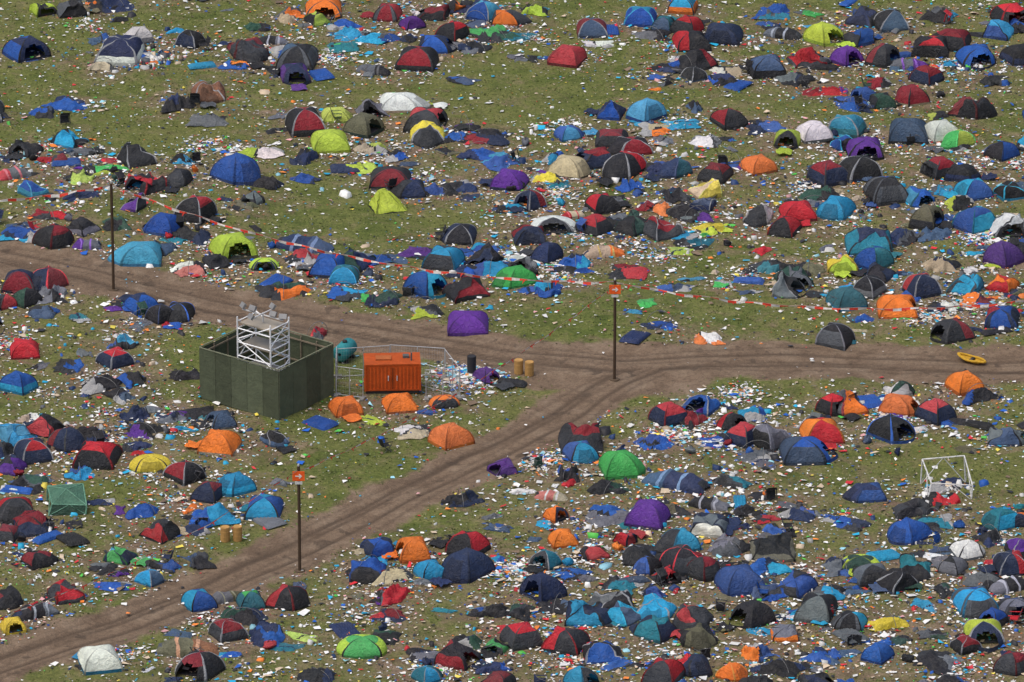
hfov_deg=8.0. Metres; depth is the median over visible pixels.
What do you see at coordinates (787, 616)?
tarpaulin
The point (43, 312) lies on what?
collapsed tent
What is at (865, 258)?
dome tent
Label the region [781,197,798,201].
collapsed tent
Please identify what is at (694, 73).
dome tent
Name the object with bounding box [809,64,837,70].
airbed
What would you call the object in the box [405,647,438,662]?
collapsed tent
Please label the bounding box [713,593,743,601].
sleeping bag
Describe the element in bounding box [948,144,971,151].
sleeping bag
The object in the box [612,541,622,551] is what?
rucksack
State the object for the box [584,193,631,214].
dome tent
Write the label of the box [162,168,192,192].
dome tent
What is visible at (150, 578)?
dome tent
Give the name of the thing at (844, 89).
sleeping bag
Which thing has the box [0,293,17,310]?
dome tent
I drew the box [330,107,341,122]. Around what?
camping chair
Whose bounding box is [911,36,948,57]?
dome tent
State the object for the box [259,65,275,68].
sleeping bag
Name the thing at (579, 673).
dome tent
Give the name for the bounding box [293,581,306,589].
sleeping bag
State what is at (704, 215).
collapsed tent
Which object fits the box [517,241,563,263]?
dome tent
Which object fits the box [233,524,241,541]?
drum barrel
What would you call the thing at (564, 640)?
dome tent
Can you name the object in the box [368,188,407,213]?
half collapsed tent
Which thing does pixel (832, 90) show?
collapsed tent
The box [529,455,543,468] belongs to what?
camping chair
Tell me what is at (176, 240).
tarpaulin
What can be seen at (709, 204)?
half collapsed tent
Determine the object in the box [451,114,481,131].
collapsed tent
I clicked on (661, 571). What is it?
camping chair
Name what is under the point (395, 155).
collapsed tent
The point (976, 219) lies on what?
dome tent
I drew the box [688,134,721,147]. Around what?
collapsed tent
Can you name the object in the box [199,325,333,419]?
board enclosure
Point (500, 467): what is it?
half collapsed tent
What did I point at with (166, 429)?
rucksack
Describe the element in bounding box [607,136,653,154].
dome tent
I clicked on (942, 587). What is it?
collapsed tent
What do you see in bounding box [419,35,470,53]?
dome tent
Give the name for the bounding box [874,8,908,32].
dome tent
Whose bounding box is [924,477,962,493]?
gazebo canopy
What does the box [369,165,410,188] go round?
dome tent
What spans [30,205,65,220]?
collapsed tent
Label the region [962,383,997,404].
collapsed tent
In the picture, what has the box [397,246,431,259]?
collapsed tent
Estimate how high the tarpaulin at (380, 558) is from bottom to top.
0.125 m
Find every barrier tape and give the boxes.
[0,184,109,201]
[0,471,296,621]
[112,185,612,284]
[616,282,1023,311]
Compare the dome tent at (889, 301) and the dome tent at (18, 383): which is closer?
the dome tent at (18, 383)
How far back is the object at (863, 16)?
480.62 m
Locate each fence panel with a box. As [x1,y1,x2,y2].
[331,346,341,396]
[333,366,365,400]
[337,345,389,378]
[390,344,446,379]
[421,363,456,395]
[424,368,461,401]
[440,349,464,398]
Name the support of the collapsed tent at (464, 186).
on the grass field
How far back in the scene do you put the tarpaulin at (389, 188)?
452.56 m
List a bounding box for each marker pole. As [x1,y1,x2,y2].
[108,181,117,290]
[292,464,304,572]
[609,278,620,381]
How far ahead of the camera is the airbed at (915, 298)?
435.28 m
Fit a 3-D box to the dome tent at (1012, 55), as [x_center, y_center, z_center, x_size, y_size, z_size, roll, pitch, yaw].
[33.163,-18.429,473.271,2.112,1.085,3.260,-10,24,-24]
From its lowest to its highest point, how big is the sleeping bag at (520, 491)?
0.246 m
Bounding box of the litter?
[0,0,1023,681]
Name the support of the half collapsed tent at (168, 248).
on the grass field
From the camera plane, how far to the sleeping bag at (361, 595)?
395.16 m
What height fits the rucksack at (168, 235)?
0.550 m
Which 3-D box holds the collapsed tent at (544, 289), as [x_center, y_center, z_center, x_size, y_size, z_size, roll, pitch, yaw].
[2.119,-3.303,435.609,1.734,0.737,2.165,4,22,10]
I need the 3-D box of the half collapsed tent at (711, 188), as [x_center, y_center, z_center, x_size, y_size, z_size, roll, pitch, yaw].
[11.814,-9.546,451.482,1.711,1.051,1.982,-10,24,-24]
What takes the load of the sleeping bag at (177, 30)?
on the grass field
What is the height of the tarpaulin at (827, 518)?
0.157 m
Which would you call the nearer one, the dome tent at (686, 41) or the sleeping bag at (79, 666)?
the sleeping bag at (79, 666)
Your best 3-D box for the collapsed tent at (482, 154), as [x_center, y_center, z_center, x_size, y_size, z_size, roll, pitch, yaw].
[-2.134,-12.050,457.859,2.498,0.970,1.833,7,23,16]
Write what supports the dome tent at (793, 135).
on the grass field
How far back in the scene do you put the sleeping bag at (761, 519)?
404.33 m
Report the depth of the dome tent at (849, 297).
433.58 m
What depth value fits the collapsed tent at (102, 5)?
483.22 m
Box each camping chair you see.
[27,220,41,229]
[47,517,57,529]
[59,113,70,123]
[92,430,106,441]
[114,170,126,186]
[136,300,147,319]
[160,548,174,563]
[176,214,184,227]
[184,151,200,162]
[189,516,208,524]
[190,93,199,103]
[194,466,206,481]
[198,35,210,50]
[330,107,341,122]
[377,437,392,453]
[384,177,397,190]
[402,284,416,297]
[434,224,446,240]
[445,532,454,545]
[507,146,519,160]
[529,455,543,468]
[534,673,546,681]
[571,217,587,233]
[655,566,671,586]
[694,648,710,657]
[715,598,726,614]
[717,152,727,163]
[739,59,752,73]
[756,580,769,600]
[764,487,777,499]
[780,515,793,531]
[798,75,810,88]
[842,632,862,647]
[854,94,866,109]
[861,76,871,87]
[906,134,920,145]
[921,162,932,175]
[930,529,944,544]
[943,8,957,23]
[1008,607,1022,626]
[1009,237,1019,245]
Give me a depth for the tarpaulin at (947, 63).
473.61 m
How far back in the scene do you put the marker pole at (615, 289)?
422.09 m
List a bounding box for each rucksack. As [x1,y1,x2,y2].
[13,467,23,475]
[17,532,25,541]
[29,152,39,160]
[64,212,72,221]
[109,164,117,172]
[162,423,169,432]
[165,230,172,238]
[191,164,197,171]
[262,262,270,269]
[263,639,276,648]
[268,240,275,248]
[275,68,280,75]
[363,267,372,276]
[378,621,387,630]
[421,656,430,665]
[506,184,516,190]
[521,137,529,146]
[529,267,538,274]
[557,197,563,205]
[562,556,573,565]
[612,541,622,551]
[684,444,695,453]
[723,238,731,245]
[723,436,731,444]
[745,446,753,452]
[831,128,838,135]
[863,196,871,203]
[863,434,871,443]
[894,446,900,455]
[902,651,913,662]
[936,89,944,97]
[953,518,964,528]
[977,525,986,533]
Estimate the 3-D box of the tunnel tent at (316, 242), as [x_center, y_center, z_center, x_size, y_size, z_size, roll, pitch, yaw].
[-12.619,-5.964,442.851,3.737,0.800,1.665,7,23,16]
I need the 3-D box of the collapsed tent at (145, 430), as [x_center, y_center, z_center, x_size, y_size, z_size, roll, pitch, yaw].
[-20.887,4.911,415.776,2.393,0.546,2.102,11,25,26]
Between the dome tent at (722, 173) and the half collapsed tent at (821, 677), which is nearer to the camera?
the half collapsed tent at (821, 677)
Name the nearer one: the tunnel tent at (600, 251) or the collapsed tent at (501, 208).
the tunnel tent at (600, 251)
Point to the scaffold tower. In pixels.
(258, 343)
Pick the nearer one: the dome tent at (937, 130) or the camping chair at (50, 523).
the camping chair at (50, 523)
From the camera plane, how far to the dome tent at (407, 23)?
479.73 m
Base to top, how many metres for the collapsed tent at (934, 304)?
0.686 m
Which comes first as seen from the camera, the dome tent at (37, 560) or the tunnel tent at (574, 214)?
the dome tent at (37, 560)
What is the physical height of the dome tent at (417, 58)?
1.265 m
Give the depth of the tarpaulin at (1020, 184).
452.41 m
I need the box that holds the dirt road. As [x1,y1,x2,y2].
[0,240,1023,681]
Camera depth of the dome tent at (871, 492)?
407.16 m
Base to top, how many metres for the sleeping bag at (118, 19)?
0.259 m
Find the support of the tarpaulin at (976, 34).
on the grass field
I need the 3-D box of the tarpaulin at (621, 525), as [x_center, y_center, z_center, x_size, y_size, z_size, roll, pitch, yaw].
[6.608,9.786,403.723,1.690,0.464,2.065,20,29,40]
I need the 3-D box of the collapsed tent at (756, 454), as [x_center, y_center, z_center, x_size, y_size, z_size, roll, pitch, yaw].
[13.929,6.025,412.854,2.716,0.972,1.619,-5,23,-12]
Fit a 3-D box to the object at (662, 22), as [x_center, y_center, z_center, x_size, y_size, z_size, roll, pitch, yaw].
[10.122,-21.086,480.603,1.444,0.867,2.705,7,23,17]
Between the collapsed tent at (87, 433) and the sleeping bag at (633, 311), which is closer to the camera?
the collapsed tent at (87, 433)
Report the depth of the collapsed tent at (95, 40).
477.07 m
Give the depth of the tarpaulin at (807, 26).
480.33 m
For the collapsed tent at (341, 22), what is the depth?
480.32 m
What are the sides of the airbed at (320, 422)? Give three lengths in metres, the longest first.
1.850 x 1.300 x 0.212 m
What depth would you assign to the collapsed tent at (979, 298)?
434.45 m
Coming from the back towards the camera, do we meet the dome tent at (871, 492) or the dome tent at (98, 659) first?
the dome tent at (871, 492)
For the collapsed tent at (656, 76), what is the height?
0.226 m
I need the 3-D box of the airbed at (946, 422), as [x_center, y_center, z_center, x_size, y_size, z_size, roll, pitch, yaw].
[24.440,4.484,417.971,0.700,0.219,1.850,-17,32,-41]
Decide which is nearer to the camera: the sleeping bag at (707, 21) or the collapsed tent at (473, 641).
the collapsed tent at (473, 641)
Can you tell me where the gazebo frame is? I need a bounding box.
[920,455,972,498]
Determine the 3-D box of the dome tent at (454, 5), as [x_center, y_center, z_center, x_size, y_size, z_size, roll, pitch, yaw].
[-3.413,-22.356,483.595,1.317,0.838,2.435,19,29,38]
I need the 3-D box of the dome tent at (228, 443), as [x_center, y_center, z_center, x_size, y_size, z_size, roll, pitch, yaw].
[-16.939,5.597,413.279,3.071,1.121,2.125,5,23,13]
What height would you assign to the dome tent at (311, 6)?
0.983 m
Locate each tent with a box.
[0,100,4,122]
[0,165,31,180]
[0,225,39,242]
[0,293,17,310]
[0,370,38,395]
[0,423,35,446]
[0,441,13,457]
[0,455,27,476]
[0,496,32,524]
[0,523,17,542]
[0,585,23,609]
[0,616,26,635]
[1,269,33,293]
[2,35,50,62]
[4,139,43,159]
[9,474,48,494]
[10,338,39,359]
[11,266,68,292]
[11,602,59,620]
[12,287,42,308]
[12,510,82,536]
[13,437,53,464]
[16,412,38,424]
[17,180,48,198]
[20,550,58,570]
[26,413,65,437]
[28,3,56,17]
[28,305,59,318]
[29,106,54,118]
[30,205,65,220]
[32,223,73,249]
[35,285,67,304]
[37,153,66,163]
[41,95,86,111]
[47,426,85,452]
[47,579,85,604]
[50,129,88,147]
[52,358,83,374]
[56,0,99,17]
[62,191,100,201]
[63,164,94,184]
[64,462,94,480]
[67,142,104,156]
[67,217,101,237]
[72,238,101,249]
[72,441,122,469]
[77,426,109,441]
[77,644,123,675]
[81,164,128,175]
[81,374,122,394]
[86,0,134,12]
[87,31,109,44]
[87,58,114,71]
[94,34,144,65]
[95,346,134,369]
[96,567,130,576]
[100,387,135,404]
[102,26,153,43]
[102,215,131,230]
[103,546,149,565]
[106,330,138,349]
[107,241,161,266]
[116,371,145,388]
[117,142,157,168]
[118,292,158,315]
[119,193,146,212]
[119,404,149,421]
[122,441,151,451]
[123,421,162,438]
[125,172,166,195]
[125,500,158,518]
[129,454,171,472]
[133,569,164,587]
[139,518,179,544]
[142,212,179,236]
[145,303,173,324]
[145,559,181,572]
[154,240,176,255]
[156,410,186,423]
[157,637,218,657]
[160,92,195,112]
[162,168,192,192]
[162,459,206,485]
[163,301,194,329]
[169,366,199,380]
[170,153,192,164]
[170,257,205,276]
[172,226,210,245]
[173,195,224,225]
[174,30,205,48]
[175,649,225,681]
[176,406,213,420]
[180,551,216,568]
[181,588,217,611]
[184,429,242,456]
[185,113,228,126]
[185,524,210,535]
[189,502,240,527]
[190,481,222,503]
[191,81,225,107]
[191,410,237,429]
[202,253,248,268]
[208,232,258,262]
[208,618,248,642]
[209,152,260,185]
[212,590,239,604]
[217,60,249,69]
[219,471,256,496]
[220,607,268,625]
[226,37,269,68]
[227,191,264,211]
[236,590,265,609]
[237,145,284,158]
[237,236,254,248]
[243,22,271,31]
[244,494,283,520]
[249,257,279,270]
[249,621,284,646]
[252,175,283,189]
[255,276,310,300]
[259,35,287,44]
[259,273,292,285]
[259,430,297,453]
[265,584,309,611]
[269,41,291,57]
[271,6,304,23]
[274,234,333,253]
[275,43,318,69]
[280,63,310,90]
[285,107,325,137]
[285,248,317,264]
[289,147,319,165]
[290,170,321,183]
[296,253,344,278]
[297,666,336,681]
[303,11,330,26]
[305,0,341,25]
[307,321,327,339]
[310,129,350,153]
[321,107,352,122]
[326,13,361,29]
[326,281,367,300]
[328,26,361,40]
[328,264,359,284]
[328,395,363,421]
[336,634,387,658]
[343,112,384,138]
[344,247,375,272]
[346,161,376,173]
[349,557,385,584]
[353,142,386,153]
[355,30,400,44]
[355,99,388,117]
[356,64,391,75]
[360,3,402,21]
[360,536,402,556]
[361,287,402,306]
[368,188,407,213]
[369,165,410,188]
[369,583,410,605]
[369,605,406,622]
[370,249,407,265]
[371,562,413,585]
[371,629,402,644]
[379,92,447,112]
[381,145,407,162]
[381,392,417,414]
[382,536,430,563]
[390,179,425,198]
[391,422,430,439]
[394,46,438,71]
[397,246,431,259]
[398,15,426,30]
[399,33,417,42]
[402,270,446,299]
[403,107,447,132]
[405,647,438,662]
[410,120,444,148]
[410,296,443,318]
[410,665,442,681]
[411,4,449,20]
[412,559,443,579]
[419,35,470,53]
[421,245,465,270]
[424,182,457,195]
[427,422,474,450]
[429,394,459,408]
[429,530,490,554]
[429,547,495,586]
[434,20,469,41]
[434,146,460,156]
[434,639,490,670]
[440,179,476,192]
[440,223,476,245]
[441,488,484,507]
[442,129,469,142]
[442,275,489,303]
[445,264,474,277]
[446,76,480,84]
[447,310,488,335]
[447,634,481,649]
[448,0,472,13]
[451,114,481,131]
[456,141,494,160]
[461,39,492,53]
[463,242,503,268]
[464,128,512,145]
[465,0,500,22]
[467,603,510,617]
[469,24,520,42]
[471,242,501,253]
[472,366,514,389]
[474,257,508,275]
[474,661,511,673]
[478,168,529,190]
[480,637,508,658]
[481,152,518,171]
[481,671,515,681]
[483,523,512,532]
[486,457,518,476]
[491,10,531,25]
[491,265,537,288]
[495,204,524,213]
[499,621,542,650]
[507,189,546,211]
[507,256,537,269]
[509,596,538,620]
[511,224,545,245]
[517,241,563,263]
[519,571,567,601]
[521,2,547,15]
[522,549,561,572]
[530,171,566,181]
[531,215,575,234]
[534,278,563,297]
[534,489,567,501]
[535,593,567,613]
[541,626,592,655]
[542,151,563,164]
[543,505,568,522]
[546,154,602,179]
[547,44,586,68]
[547,528,578,549]
[553,125,597,141]
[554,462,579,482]
[558,253,590,268]
[558,422,602,453]
[561,210,584,219]
[562,440,599,463]
[563,665,598,681]
[564,599,611,626]
[575,214,621,237]
[576,18,607,37]
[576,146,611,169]
[576,545,610,561]
[582,640,621,664]
[583,100,626,120]
[583,245,625,258]
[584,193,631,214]
[585,504,628,526]
[586,479,631,495]
[586,589,633,608]
[594,150,646,185]
[595,128,635,147]
[595,575,644,594]
[598,450,645,479]
[600,658,633,671]
[606,213,625,226]
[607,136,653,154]
[607,263,649,279]
[608,601,640,626]
[610,615,676,643]
[611,194,628,203]
[612,529,651,546]
[613,209,648,236]
[616,178,644,192]
[622,545,661,565]
[623,6,656,27]
[624,499,670,530]
[625,97,666,121]
[631,26,670,41]
[632,555,661,575]
[633,434,674,449]
[635,192,672,216]
[637,593,676,619]
[638,122,670,135]
[640,310,677,329]
[641,469,710,494]
[641,582,667,597]
[641,657,685,681]
[643,157,692,180]
[643,216,683,241]
[644,161,667,175]
[647,74,674,80]
[648,401,688,427]
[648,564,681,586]
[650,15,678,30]
[651,63,678,72]
[653,527,701,552]
[657,283,694,292]
[659,187,695,202]
[660,544,697,577]
[665,502,691,517]
[666,201,702,222]
[667,0,697,14]
[668,49,717,73]
[670,15,705,32]
[670,603,713,637]
[671,30,711,51]
[672,227,714,249]
[673,66,707,82]
[678,622,717,650]
[678,653,712,677]
[680,205,713,221]
[680,405,706,429]
[682,395,720,416]
[685,100,702,113]
[687,555,719,582]
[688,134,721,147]
[688,178,721,198]
[688,495,730,510]
[689,195,716,211]
[690,222,733,235]
[690,512,728,537]
[694,331,725,344]
[697,162,733,183]
[704,22,743,45]
[707,532,749,556]
[708,73,737,86]
[709,65,743,76]
[709,108,747,130]
[711,599,775,631]
[712,473,752,488]
[714,564,776,596]
[715,662,747,681]
[716,412,746,430]
[723,421,754,448]
[732,504,762,516]
[737,406,765,422]
[737,440,778,461]
[738,154,777,175]
[738,675,772,681]
[741,643,776,662]
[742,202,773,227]
[745,119,785,134]
[747,54,786,78]
[747,492,774,502]
[749,259,787,273]
[749,532,795,561]
[750,556,791,576]
[750,655,806,679]
[751,3,790,19]
[751,576,788,601]
[752,423,791,449]
[756,21,781,29]
[762,523,796,537]
[763,27,802,39]
[767,215,801,238]
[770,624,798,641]
[772,270,823,298]
[773,72,815,86]
[773,129,800,154]
[773,265,814,290]
[776,569,817,598]
[777,503,815,522]
[778,200,816,225]
[779,436,837,465]
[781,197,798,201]
[786,46,831,68]
[793,592,837,623]
[795,261,825,274]
[796,120,832,143]
[797,672,854,681]
[798,185,839,200]
[799,417,844,450]
[799,646,841,662]
[801,412,831,421]
[802,21,855,46]
[802,85,846,95]
[806,159,847,186]
[811,610,867,632]
[813,579,845,599]
[815,322,855,350]
[815,393,861,420]
[816,195,856,220]
[821,556,850,576]
[825,286,867,312]
[826,254,857,277]
[828,114,866,137]
[829,45,863,66]
[829,135,851,151]
[833,516,871,532]
[836,389,868,415]
[839,96,873,112]
[839,154,882,182]
[841,26,882,47]
[842,482,886,502]
[842,554,879,575]
[844,227,892,255]
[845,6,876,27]
[845,136,883,161]
[849,261,895,282]
[850,86,875,101]
[852,563,887,592]
[853,275,886,299]
[854,245,902,270]
[860,642,894,664]
[863,175,908,206]
[864,43,899,68]
[866,76,892,89]
[866,413,915,443]
[867,608,909,631]
[869,92,901,108]
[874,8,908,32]
[876,294,917,318]
[876,568,917,594]
[877,393,918,416]
[878,634,908,645]
[882,381,914,395]
[887,517,931,545]
[888,118,928,144]
[889,58,927,69]
[890,227,924,246]
[892,498,933,517]
[895,84,930,106]
[899,553,931,589]
[901,272,942,298]
[905,186,935,207]
[908,65,944,85]
[908,204,952,229]
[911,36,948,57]
[913,649,964,675]
[914,398,956,425]
[915,507,953,528]
[916,629,949,639]
[918,226,951,241]
[919,6,958,23]
[920,156,953,180]
[921,256,961,271]
[922,491,960,505]
[924,119,957,143]
[925,129,975,153]
[927,111,948,119]
[927,297,959,311]
[929,182,953,195]
[930,317,975,344]
[930,555,968,576]
[931,28,971,51]
[933,582,952,599]
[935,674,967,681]
[943,163,996,181]
[943,177,993,200]
[944,195,973,210]
[944,370,983,396]
[945,274,983,294]
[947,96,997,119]
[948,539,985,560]
[949,633,982,655]
[951,586,998,618]
[952,205,995,233]
[954,44,995,69]
[958,266,979,275]
[959,292,999,307]
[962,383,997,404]
[962,566,1005,590]
[963,618,1004,652]
[971,524,1002,547]
[977,606,1008,626]
[978,550,1023,576]
[979,75,1011,86]
[981,506,1017,531]
[982,19,1014,40]
[982,240,1023,268]
[983,141,1023,161]
[984,305,1019,328]
[985,274,1019,292]
[987,426,1023,446]
[989,2,1023,31]
[989,575,1023,594]
[990,212,1023,238]
[992,650,1023,676]
[993,181,1023,201]
[997,597,1023,623]
[999,43,1023,66]
[1004,538,1023,558]
[1007,237,1023,253]
[1009,16,1023,32]
[1009,288,1023,294]
[1015,512,1023,527]
[1017,136,1023,144]
[1017,421,1023,428]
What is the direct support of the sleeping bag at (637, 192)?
on the grass field
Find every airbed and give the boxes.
[0,485,32,494]
[31,530,62,544]
[51,157,80,165]
[56,532,89,545]
[132,181,143,187]
[187,61,216,68]
[253,517,286,528]
[301,415,338,430]
[308,68,334,80]
[330,163,359,173]
[362,72,373,76]
[450,5,471,12]
[496,378,527,386]
[607,24,619,34]
[618,330,651,343]
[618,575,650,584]
[668,60,679,66]
[724,79,752,90]
[733,277,764,284]
[733,495,745,507]
[787,264,811,275]
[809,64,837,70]
[832,628,869,643]
[838,0,856,6]
[848,577,876,583]
[858,394,881,408]
[862,176,872,180]
[865,202,876,206]
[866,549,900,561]
[889,59,899,71]
[890,51,910,58]
[902,290,920,300]
[941,420,952,426]
[962,419,994,429]
[980,327,1011,335]
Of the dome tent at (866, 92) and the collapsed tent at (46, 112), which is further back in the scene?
the dome tent at (866, 92)
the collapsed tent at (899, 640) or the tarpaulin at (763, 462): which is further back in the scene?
the tarpaulin at (763, 462)
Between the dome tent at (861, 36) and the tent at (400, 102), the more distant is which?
the dome tent at (861, 36)
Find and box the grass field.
[0,0,1023,681]
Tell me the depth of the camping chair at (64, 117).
463.16 m
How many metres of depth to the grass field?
432.49 m
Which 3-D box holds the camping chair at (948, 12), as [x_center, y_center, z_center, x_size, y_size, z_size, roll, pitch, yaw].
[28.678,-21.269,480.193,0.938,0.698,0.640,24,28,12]
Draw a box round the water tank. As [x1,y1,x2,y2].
[334,338,356,362]
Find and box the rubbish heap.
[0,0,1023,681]
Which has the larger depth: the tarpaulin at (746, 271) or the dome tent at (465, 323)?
the tarpaulin at (746, 271)
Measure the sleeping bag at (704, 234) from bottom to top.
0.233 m
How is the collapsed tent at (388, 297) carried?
on the grass field
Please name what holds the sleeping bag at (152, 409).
on the grass field
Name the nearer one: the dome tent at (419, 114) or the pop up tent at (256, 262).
the pop up tent at (256, 262)
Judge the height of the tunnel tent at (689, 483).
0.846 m
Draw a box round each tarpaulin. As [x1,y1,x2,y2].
[5,222,28,226]
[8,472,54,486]
[42,593,54,603]
[69,312,90,322]
[76,348,92,356]
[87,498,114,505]
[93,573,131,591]
[109,300,129,310]
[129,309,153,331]
[158,237,186,244]
[163,629,192,637]
[231,504,248,510]
[267,69,292,79]
[267,110,286,118]
[270,643,305,650]
[285,631,316,641]
[289,67,309,77]
[327,35,358,52]
[329,622,359,638]
[345,554,376,574]
[354,250,375,255]
[360,414,385,425]
[362,554,392,564]
[369,182,392,190]
[396,161,420,165]
[447,42,461,49]
[459,194,479,201]
[464,10,490,28]
[503,38,518,40]
[504,26,536,40]
[506,53,528,60]
[506,255,540,263]
[519,286,534,293]
[536,520,556,529]
[553,225,566,230]
[553,565,592,579]
[582,40,613,46]
[616,515,636,529]
[629,120,640,125]
[635,544,656,552]
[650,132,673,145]
[660,111,700,129]
[667,55,679,61]
[667,247,693,254]
[672,230,699,239]
[693,438,722,446]
[697,430,734,448]
[713,280,731,288]
[717,558,748,568]
[725,152,741,167]
[726,517,741,534]
[742,265,760,274]
[744,447,775,469]
[746,627,769,635]
[775,613,793,618]
[799,195,824,206]
[803,20,839,27]
[819,514,839,522]
[829,91,867,106]
[839,649,861,656]
[843,585,871,594]
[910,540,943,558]
[928,534,954,554]
[935,214,953,223]
[943,60,957,66]
[969,32,982,37]
[984,263,1015,267]
[1016,181,1023,189]
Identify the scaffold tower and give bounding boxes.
[236,309,289,370]
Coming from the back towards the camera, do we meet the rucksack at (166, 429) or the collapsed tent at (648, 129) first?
the collapsed tent at (648, 129)
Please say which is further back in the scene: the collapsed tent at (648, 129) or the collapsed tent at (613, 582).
the collapsed tent at (648, 129)
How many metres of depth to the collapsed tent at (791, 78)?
470.42 m
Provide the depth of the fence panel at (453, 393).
421.62 m
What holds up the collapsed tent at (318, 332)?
on the dirt road
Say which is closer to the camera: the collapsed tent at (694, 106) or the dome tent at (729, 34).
the collapsed tent at (694, 106)
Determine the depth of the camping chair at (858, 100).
465.39 m
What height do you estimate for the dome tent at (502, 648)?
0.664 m
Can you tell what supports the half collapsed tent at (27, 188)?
on the grass field
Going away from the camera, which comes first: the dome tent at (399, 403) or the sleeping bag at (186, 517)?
the sleeping bag at (186, 517)
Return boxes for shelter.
[46,483,86,515]
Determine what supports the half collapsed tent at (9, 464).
on the grass field
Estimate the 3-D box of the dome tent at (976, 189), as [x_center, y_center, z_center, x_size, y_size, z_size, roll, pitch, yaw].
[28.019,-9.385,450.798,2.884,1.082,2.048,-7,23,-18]
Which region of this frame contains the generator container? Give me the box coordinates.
[363,352,420,393]
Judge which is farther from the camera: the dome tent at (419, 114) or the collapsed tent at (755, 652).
the dome tent at (419, 114)
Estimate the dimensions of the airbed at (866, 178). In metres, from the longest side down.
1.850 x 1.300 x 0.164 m
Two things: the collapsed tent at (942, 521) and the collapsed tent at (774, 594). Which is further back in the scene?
the collapsed tent at (942, 521)
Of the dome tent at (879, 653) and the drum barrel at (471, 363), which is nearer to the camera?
the dome tent at (879, 653)
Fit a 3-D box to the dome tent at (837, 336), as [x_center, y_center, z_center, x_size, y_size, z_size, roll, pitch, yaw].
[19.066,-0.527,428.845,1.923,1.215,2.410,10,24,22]
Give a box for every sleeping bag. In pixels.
[0,156,10,162]
[2,112,10,117]
[12,552,23,556]
[29,361,49,369]
[56,147,74,153]
[74,664,81,669]
[88,562,118,570]
[96,158,117,162]
[103,306,122,311]
[112,16,128,21]
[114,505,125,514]
[131,450,152,455]
[141,666,154,672]
[143,405,162,412]
[164,676,182,681]
[166,27,183,33]
[169,411,186,415]
[175,426,195,431]
[178,526,188,534]
[180,515,192,519]
[182,503,196,513]
[218,41,227,44]
[218,651,241,657]
[220,196,232,201]
[235,199,258,209]
[249,225,261,232]
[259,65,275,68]
[264,127,287,134]
[269,478,293,486]
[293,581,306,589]
[295,23,312,26]
[350,593,364,598]
[352,548,364,553]
[359,30,369,35]
[413,578,432,584]
[416,408,437,414]
[432,607,457,612]
[459,247,473,256]
[481,513,502,519]
[491,555,505,562]
[497,625,506,632]
[509,488,535,493]
[513,213,534,216]
[526,536,541,541]
[528,55,537,62]
[548,181,570,188]
[552,266,576,273]
[565,479,575,486]
[574,267,592,272]
[576,575,597,581]
[616,444,626,450]
[627,309,642,313]
[629,661,653,668]
[632,188,644,196]
[637,298,656,307]
[648,87,660,90]
[658,80,672,86]
[677,276,705,281]
[700,233,709,236]
[702,19,713,22]
[710,269,718,274]
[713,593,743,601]
[719,136,734,141]
[722,403,737,409]
[722,512,732,516]
[723,146,736,151]
[734,523,752,530]
[737,289,762,294]
[752,246,771,255]
[752,515,780,523]
[757,532,775,537]
[775,501,796,508]
[775,507,788,511]
[788,608,797,615]
[794,10,824,16]
[798,180,813,184]
[801,662,822,672]
[812,510,821,516]
[818,627,831,630]
[819,244,833,251]
[825,655,839,664]
[834,188,845,193]
[839,87,847,93]
[847,314,873,322]
[852,195,864,200]
[852,329,868,331]
[884,108,898,111]
[891,28,899,33]
[895,515,911,519]
[896,271,913,275]
[912,598,936,611]
[914,426,927,433]
[916,541,932,544]
[924,522,942,532]
[932,555,947,560]
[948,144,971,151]
[948,418,969,426]
[953,445,976,453]
[965,251,984,255]
[970,326,982,331]
[976,245,988,248]
[983,559,992,564]
[1003,293,1019,300]
[1013,504,1023,508]
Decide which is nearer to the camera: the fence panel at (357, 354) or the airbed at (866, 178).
the fence panel at (357, 354)
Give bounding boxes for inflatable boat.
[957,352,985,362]
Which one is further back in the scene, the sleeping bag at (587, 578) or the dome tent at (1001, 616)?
the sleeping bag at (587, 578)
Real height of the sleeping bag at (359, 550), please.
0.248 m
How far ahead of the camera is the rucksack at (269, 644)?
388.85 m
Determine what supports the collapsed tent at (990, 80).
on the grass field
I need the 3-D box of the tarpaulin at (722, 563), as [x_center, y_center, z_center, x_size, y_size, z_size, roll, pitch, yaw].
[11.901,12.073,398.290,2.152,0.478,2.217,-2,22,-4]
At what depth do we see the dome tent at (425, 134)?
459.91 m
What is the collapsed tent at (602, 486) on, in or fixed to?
on the grass field
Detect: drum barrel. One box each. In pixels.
[220,525,229,542]
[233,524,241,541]
[467,354,475,373]
[514,358,522,374]
[525,360,533,376]
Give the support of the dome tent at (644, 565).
on the grass field
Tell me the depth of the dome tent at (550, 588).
394.37 m
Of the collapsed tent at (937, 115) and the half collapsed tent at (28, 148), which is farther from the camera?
the collapsed tent at (937, 115)
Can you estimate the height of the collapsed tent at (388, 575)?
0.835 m
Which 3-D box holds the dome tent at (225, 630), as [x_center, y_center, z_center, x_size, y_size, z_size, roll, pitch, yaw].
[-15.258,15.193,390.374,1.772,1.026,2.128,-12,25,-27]
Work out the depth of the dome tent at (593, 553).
399.14 m
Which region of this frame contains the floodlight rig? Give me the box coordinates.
[239,302,286,321]
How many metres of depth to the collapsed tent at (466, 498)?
406.52 m
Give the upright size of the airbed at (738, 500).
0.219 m
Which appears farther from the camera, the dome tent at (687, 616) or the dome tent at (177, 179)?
the dome tent at (177, 179)
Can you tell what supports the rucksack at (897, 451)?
on the grass field
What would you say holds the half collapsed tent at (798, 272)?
on the grass field

